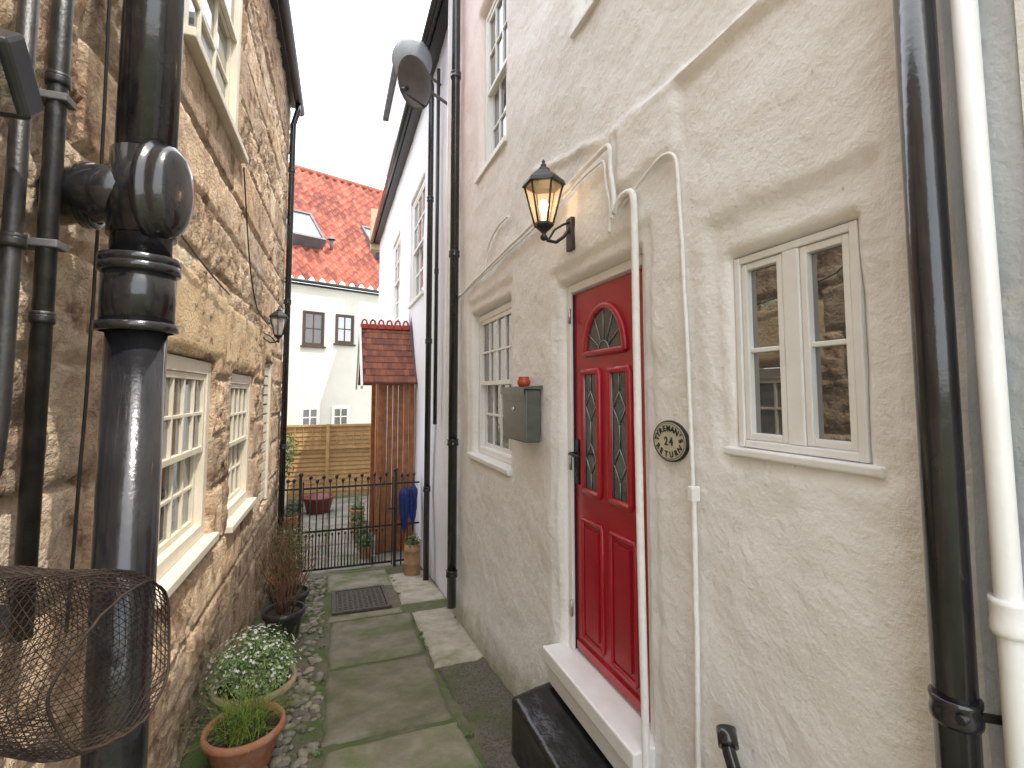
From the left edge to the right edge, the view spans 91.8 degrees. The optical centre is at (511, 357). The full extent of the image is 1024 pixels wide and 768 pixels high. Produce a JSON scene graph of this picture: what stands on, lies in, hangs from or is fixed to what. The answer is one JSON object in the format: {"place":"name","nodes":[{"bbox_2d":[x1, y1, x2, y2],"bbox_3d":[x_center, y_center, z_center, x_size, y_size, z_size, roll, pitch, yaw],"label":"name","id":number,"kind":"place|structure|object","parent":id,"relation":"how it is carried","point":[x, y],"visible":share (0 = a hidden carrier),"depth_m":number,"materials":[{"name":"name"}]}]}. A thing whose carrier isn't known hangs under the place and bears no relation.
{"place":"outdoors","nodes":[
{"label":"outdoors","id":0,"kind":"place"},
{"bbox_2d":[180,493,490,767],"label":"ground","id":1,"kind":"structure","parent":0,"point":[298,742],"depth_m":3.50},
{"bbox_2d":[0,0,304,767],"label":"stone house","id":2,"kind":"structure","parent":1,"relation":"on","point":[146,185],"depth_m":1.45,"materials":[{"name":"stone"}]},
{"bbox_2d":[0,29,43,119],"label":"flood light","id":3,"kind":"object","parent":2,"relation":"attached to","point":[20,98],"visible":1,"depth_m":0.98,"materials":[{"name":"black plastic"}]},
{"bbox_2d":[0,565,170,762],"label":"wire basket","id":4,"kind":"object","parent":2,"relation":"attached to","point":[15,750],"visible":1,"depth_m":0.93,"materials":[{"name":"metal"}]},
{"bbox_2d":[155,353,218,608],"bbox_3d":[-1.705,0.540,2.563,0.160,1.080,1.043,1,-4,-19],"label":"window","id":5,"kind":"structure","parent":2,"relation":"in","point":[183,543],"depth_m":2.64,"materials":[{"name":"beige paint"}]},
{"bbox_2d":[183,0,248,163],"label":"window","id":6,"kind":"structure","parent":2,"relation":"in","point":[212,33],"depth_m":3.14,"materials":[{"name":"beige paint"}]},
{"bbox_2d":[223,373,256,533],"bbox_3d":[-2.164,0.690,3.910,0.160,1.110,1.023,1,-4,-19],"label":"window","id":7,"kind":"structure","parent":2,"relation":"in","point":[238,504],"depth_m":4.04,"materials":[{"name":"beige paint"}]},
{"bbox_2d":[263,306,288,342],"bbox_3d":[-2.291,-0.309,4.801,0.257,0.391,0.175,0,-4,3],"label":"wall lantern","id":8,"kind":"object","parent":2,"relation":"attached to","point":[278,314],"depth_m":4.77,"materials":[{"name":"black metal"}]},
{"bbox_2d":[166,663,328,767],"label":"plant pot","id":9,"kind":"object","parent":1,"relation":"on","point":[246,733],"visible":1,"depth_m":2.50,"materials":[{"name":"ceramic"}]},
{"bbox_2d":[199,614,301,712],"bbox_3d":[-1.549,1.913,3.002,0.572,0.527,0.552,1,-4,-20],"label":"plant pot","id":10,"kind":"object","parent":1,"relation":"on","point":[275,667],"visible":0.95,"depth_m":2.92,"materials":[{"name":"ceramic"}]},
{"bbox_2d":[248,525,323,645],"bbox_3d":[-1.920,1.925,4.219,0.608,0.952,0.636,1,-4,-20],"label":"plant pot","id":11,"kind":"object","parent":1,"relation":"on","point":[292,611],"visible":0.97,"depth_m":4.18,"materials":[{"name":"black plastic"}]},
{"bbox_2d":[266,526,305,589],"bbox_3d":[-2.415,2.206,5.263,0.441,0.791,0.419,1,-4,-20],"label":"plant pot","id":12,"kind":"object","parent":1,"relation":"on","point":[292,551],"visible":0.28,"depth_m":5.26,"materials":[{"name":"plant"}]},
{"bbox_2d":[259,529,316,615],"bbox_3d":[-2.164,2.092,4.764,0.534,0.827,0.457,-4,-6,45],"label":"plant pot","id":13,"kind":"object","parent":1,"relation":"on","point":[304,593],"visible":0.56,"depth_m":4.77,"materials":[{"name":"plant"}]},
{"bbox_2d":[249,576,327,767],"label":"pebble edging","id":14,"kind":"object","parent":1,"relation":"on","point":[279,759],"visible":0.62,"depth_m":3.19,"materials":[{"name":"stone"}]},
{"bbox_2d":[284,479,298,550],"bbox_3d":[-2.839,2.161,6.282,0.230,1.226,0.046,1,-4,-20],"label":"iron railing","id":15,"kind":"object","parent":1,"relation":"on","point":[288,489],"visible":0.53,"depth_m":6.31,"materials":[{"name":"black metal"}]},
{"bbox_2d":[271,510,312,582],"bbox_3d":[-2.581,2.246,5.750,0.500,0.893,0.532,1,-4,-20],"label":"plant pot","id":16,"kind":"object","parent":1,"relation":"on","point":[295,531],"visible":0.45,"depth_m":5.77,"materials":[{"name":"plant"}]},
{"bbox_2d":[280,423,370,498],"bbox_3d":[-4.035,2.307,11.130,2.720,1.630,0.130,1,-4,-20],"label":"wooden fence","id":17,"kind":"object","parent":1,"relation":"on","point":[329,451],"visible":0.52,"depth_m":11.15,"materials":[{"name":"brown wood"}]},
{"bbox_2d":[280,162,382,424],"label":"back house","id":18,"kind":"structure","parent":1,"relation":"on","point":[331,225],"depth_m":14.98,"materials":[{"name":"paint"}]},
{"bbox_2d":[300,407,319,424],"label":"window","id":19,"kind":"structure","parent":18,"relation":"in","point":[308,415],"depth_m":14.08,"materials":[{"name":"white paint"}]},
{"bbox_2d":[300,310,325,347],"bbox_3d":[-5.721,-0.810,14.291,0.732,1.050,0.273,2,-5,-31],"label":"window","id":20,"kind":"structure","parent":18,"relation":"in","point":[313,327],"depth_m":14.28,"materials":[{"name":"brown"}]},
{"bbox_2d":[331,406,349,423],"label":"window","id":21,"kind":"structure","parent":18,"relation":"in","point":[340,414],"depth_m":14.68,"materials":[{"name":"white paint"}]},
{"bbox_2d":[333,314,355,345],"bbox_3d":[-5.033,-0.827,14.911,0.682,0.930,0.252,3,-5,-32],"label":"window","id":22,"kind":"structure","parent":18,"relation":"in","point":[344,324],"depth_m":14.90,"materials":[{"name":"brown"}]},
{"bbox_2d":[205,577,497,763],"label":"weeds","id":23,"kind":"object","parent":1,"relation":"on","point":[323,681],"visible":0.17,"depth_m":3.94,"materials":[{"name":"green plant"}]},
{"bbox_2d":[332,584,391,615],"bbox_3d":[-1.618,2.574,5.288,0.570,0.124,0.840,1,-4,-20],"label":"drain cover","id":24,"kind":"object","parent":1,"relation":"on","point":[360,599],"visible":1,"depth_m":5.21,"materials":[{"name":"metal"}]},
{"bbox_2d":[396,472,419,564],"bbox_3d":[-1.426,2.196,6.792,0.305,1.226,0.046,1,-4,-20],"label":"iron railing","id":25,"kind":"object","parent":1,"relation":"on","point":[402,483],"visible":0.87,"depth_m":6.78,"materials":[{"name":"black metal"}]},
{"bbox_2d":[398,476,409,537],"bbox_3d":[-1.458,2.025,6.726,0.137,0.814,0.155,-3,-5,32],"label":"umbrella","id":26,"kind":"object","parent":25,"relation":"hanging from","point":[404,498],"visible":1,"depth_m":6.69,"materials":[{"name":"blue fabric"}]},
{"bbox_2d":[408,475,417,529],"bbox_3d":[-1.351,1.976,6.756,0.125,0.729,0.138,-2,-5,30],"label":"umbrella","id":27,"kind":"object","parent":25,"relation":"hanging from","point":[413,491],"visible":1,"depth_m":6.72,"materials":[{"name":"blue fabric"}]},
{"bbox_2d":[370,0,451,598],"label":"neighbour house","id":28,"kind":"structure","parent":1,"relation":"on","point":[410,231],"depth_m":6.46,"materials":[{"name":"paint"}]},
{"bbox_2d":[393,237,400,324],"bbox_3d":[-2.366,-1.566,10.285,0.160,1.780,1.380,1,-4,-20],"label":"window","id":29,"kind":"structure","parent":28,"relation":"in","point":[397,250],"depth_m":10.69,"materials":[{"name":"white paint"}]},
{"bbox_2d":[407,179,424,308],"bbox_3d":[-1.447,-1.743,7.752,0.160,1.780,1.380,1,-4,-20],"label":"window","id":30,"kind":"structure","parent":28,"relation":"in","point":[419,204],"depth_m":7.96,"materials":[{"name":"white paint"}]},
{"bbox_2d":[392,37,441,85],"bbox_3d":[-1.172,-3.632,6.104,0.566,0.470,0.363,0,-4,5],"label":"satellite dish","id":31,"kind":"object","parent":28,"relation":"attached to","point":[405,46],"visible":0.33,"depth_m":6.01,"materials":[{"name":"grey metal"}]},
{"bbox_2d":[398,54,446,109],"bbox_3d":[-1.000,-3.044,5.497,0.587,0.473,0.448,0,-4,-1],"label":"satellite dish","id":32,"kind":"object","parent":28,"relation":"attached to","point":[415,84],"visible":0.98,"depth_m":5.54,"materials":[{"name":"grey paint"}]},
{"bbox_2d":[388,571,482,668],"bbox_3d":[-0.863,2.520,5.014,0.486,0.366,2.918,1,-4,-20],"label":"path edging","id":33,"kind":"object","parent":1,"relation":"on","point":[448,641],"visible":0.79,"depth_m":4.39,"materials":[{"name":"stone"}]},
{"bbox_2d":[403,532,421,575],"bbox_3d":[-1.251,2.464,6.250,0.239,0.514,0.237,1,-4,-20],"label":"plant pot","id":34,"kind":"object","parent":33,"relation":"on","point":[412,546],"visible":1,"depth_m":6.17,"materials":[{"name":"beige ceramic"}]},
{"bbox_2d":[437,660,519,767],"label":"tarmac strip","id":35,"kind":"object","parent":1,"relation":"on","point":[481,692],"visible":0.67,"depth_m":3.04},
{"bbox_2d":[512,682,613,767],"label":"door step","id":36,"kind":"object","parent":1,"relation":"on","point":[549,730],"depth_m":2.31,"materials":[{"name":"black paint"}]},
{"bbox_2d":[446,0,1023,767],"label":"white cottage","id":37,"kind":"structure","parent":1,"relation":"on","point":[782,282],"depth_m":1.47,"materials":[{"name":"paint"}]},
{"bbox_2d":[475,0,507,183],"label":"window","id":38,"kind":"structure","parent":37,"relation":"in","point":[496,38],"depth_m":4.19,"materials":[{"name":"white paint"}]},
{"bbox_2d":[478,301,511,463],"bbox_3d":[-0.099,0.202,3.959,0.072,1.190,0.960,1,-4,-20],"label":"window","id":39,"kind":"structure","parent":37,"relation":"in","point":[495,337],"depth_m":4.09,"materials":[{"name":"white paint"}]},
{"bbox_2d":[501,385,542,442],"bbox_3d":[0.052,0.338,3.044,0.118,0.330,0.420,1,-4,-20],"label":"letter box","id":40,"kind":"object","parent":37,"relation":"attached to","point":[521,414],"visible":1,"depth_m":2.89,"materials":[{"name":"grey metal"}]},
{"bbox_2d":[517,377,529,386],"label":"pot","id":41,"kind":"object","parent":40,"relation":"on","point":[523,381],"visible":0.94,"depth_m":2.97,"materials":[{"name":"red ceramic"}]},
{"bbox_2d":[522,159,574,251],"bbox_3d":[0.182,-0.782,2.509,0.268,0.460,0.199,-1,-4,7],"label":"wall lantern","id":42,"kind":"object","parent":37,"relation":"attached to","point":[543,179],"depth_m":2.51,"materials":[{"name":"black metal"}]},
{"bbox_2d":[569,0,598,38],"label":"window","id":43,"kind":"structure","parent":37,"relation":"in","point":[585,14],"depth_m":2.48,"materials":[{"name":"white paint"}]},
{"bbox_2d":[568,268,650,722],"bbox_3d":[0.439,0.562,2.332,0.104,1.855,0.670,1,-4,-20],"label":"door","id":44,"kind":"structure","parent":37,"relation":"in","point":[604,454],"depth_m":2.32,"materials":[{"name":"red paint"}]},
{"bbox_2d":[653,420,688,461],"bbox_3d":[0.577,0.300,1.788,0.034,0.148,0.192,1,-4,-20],"label":"house sign","id":45,"kind":"object","parent":37,"relation":"attached to","point":[671,440],"visible":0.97,"depth_m":1.77,"materials":[{"name":"beige ceramic"}]},
{"bbox_2d":[724,220,885,477],"bbox_3d":[0.783,-0.017,1.359,0.095,0.607,0.475,1,-4,-20],"label":"window","id":46,"kind":"structure","parent":37,"relation":"in","point":[802,345],"depth_m":1.32,"materials":[{"name":"white paint"}]},
{"bbox_2d":[276,496,403,574],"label":"yard paving","id":47,"kind":"structure","parent":0,"point":[332,518],"depth_m":7.83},
{"bbox_2d":[277,449,288,516],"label":"garden wall","id":48,"kind":"structure","parent":47,"relation":"on","point":[285,503],"depth_m":10.36,"materials":[{"name":"stone"}]},
{"bbox_2d":[278,430,300,481],"bbox_3d":[-4.248,1.692,8.863,1.038,0.788,4.028,1,-4,-20],"label":"garden shrub","id":49,"kind":"object","parent":48,"relation":"on","point":[289,453],"visible":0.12,"depth_m":8.88,"materials":[{"name":"green plant"}]},
{"bbox_2d":[284,507,297,528],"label":"plant pot","id":50,"kind":"object","parent":47,"relation":"on","point":[290,517],"visible":0.43,"depth_m":8.57,"materials":[{"name":"ceramic"}]},
{"bbox_2d":[286,496,298,511],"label":"plant pot","id":51,"kind":"object","parent":47,"relation":"on","point":[290,505],"visible":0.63,"depth_m":9.35,"materials":[{"name":"plant"}]},
{"bbox_2d":[304,493,334,513],"bbox_3d":[-3.796,2.865,9.723,0.620,0.300,0.617,1,-4,-20],"label":"round tub","id":52,"kind":"object","parent":47,"relation":"on","point":[319,502],"visible":0.77,"depth_m":9.54,"materials":[{"name":"red plastic"}]},
{"bbox_2d":[349,499,364,516],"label":"plant pot","id":53,"kind":"object","parent":47,"relation":"on","point":[351,510],"visible":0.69,"depth_m":8.87,"materials":[{"name":"ceramic"}]},
{"bbox_2d":[349,510,365,526],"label":"plant pot","id":54,"kind":"object","parent":47,"relation":"on","point":[351,521],"visible":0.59,"depth_m":8.29,"materials":[{"name":"ceramic"}]},
{"bbox_2d":[351,518,369,541],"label":"plant pot","id":55,"kind":"object","parent":47,"relation":"on","point":[358,521],"visible":0.38,"depth_m":7.78,"materials":[{"name":"ceramic"}]},
{"bbox_2d":[353,523,372,549],"bbox_3d":[-2.216,2.688,7.426,0.284,0.354,0.280,3,-5,-41],"label":"plant pot","id":56,"kind":"object","parent":47,"relation":"on","point":[362,535],"visible":0.3,"depth_m":7.39,"materials":[{"name":"ceramic"}]},
{"bbox_2d":[355,533,374,558],"bbox_3d":[-2.086,2.670,7.051,0.300,0.337,0.293,-3,-5,38],"label":"plant pot","id":57,"kind":"object","parent":47,"relation":"on","point":[365,547],"visible":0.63,"depth_m":6.98,"materials":[{"name":"ceramic"}]},
{"bbox_2d":[355,312,416,553],"bbox_3d":[-2.038,1.056,7.928,0.841,3.660,1.800,1,-4,-20],"label":"timber porch","id":58,"kind":"object","parent":47,"relation":"on","point":[386,351],"visible":0.91,"depth_m":7.40,"materials":[{"name":"brown wood"}]},
{"bbox_2d":[297,468,397,573],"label":"iron gate","id":59,"kind":"structure","parent":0,"point":[341,529],"depth_m":6.53,"materials":[{"name":"black metal"}]},
{"bbox_2d":[289,0,430,293],"label":"sky","id":60,"kind":"structure","parent":0,"point":[344,48],"materials":[{"name":"white"}]},
{"bbox_2d":[321,569,483,767],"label":"path paving","id":61,"kind":"structure","parent":0,"point":[363,702],"depth_m":3.17,"materials":[{"name":"stone"}]}
]}

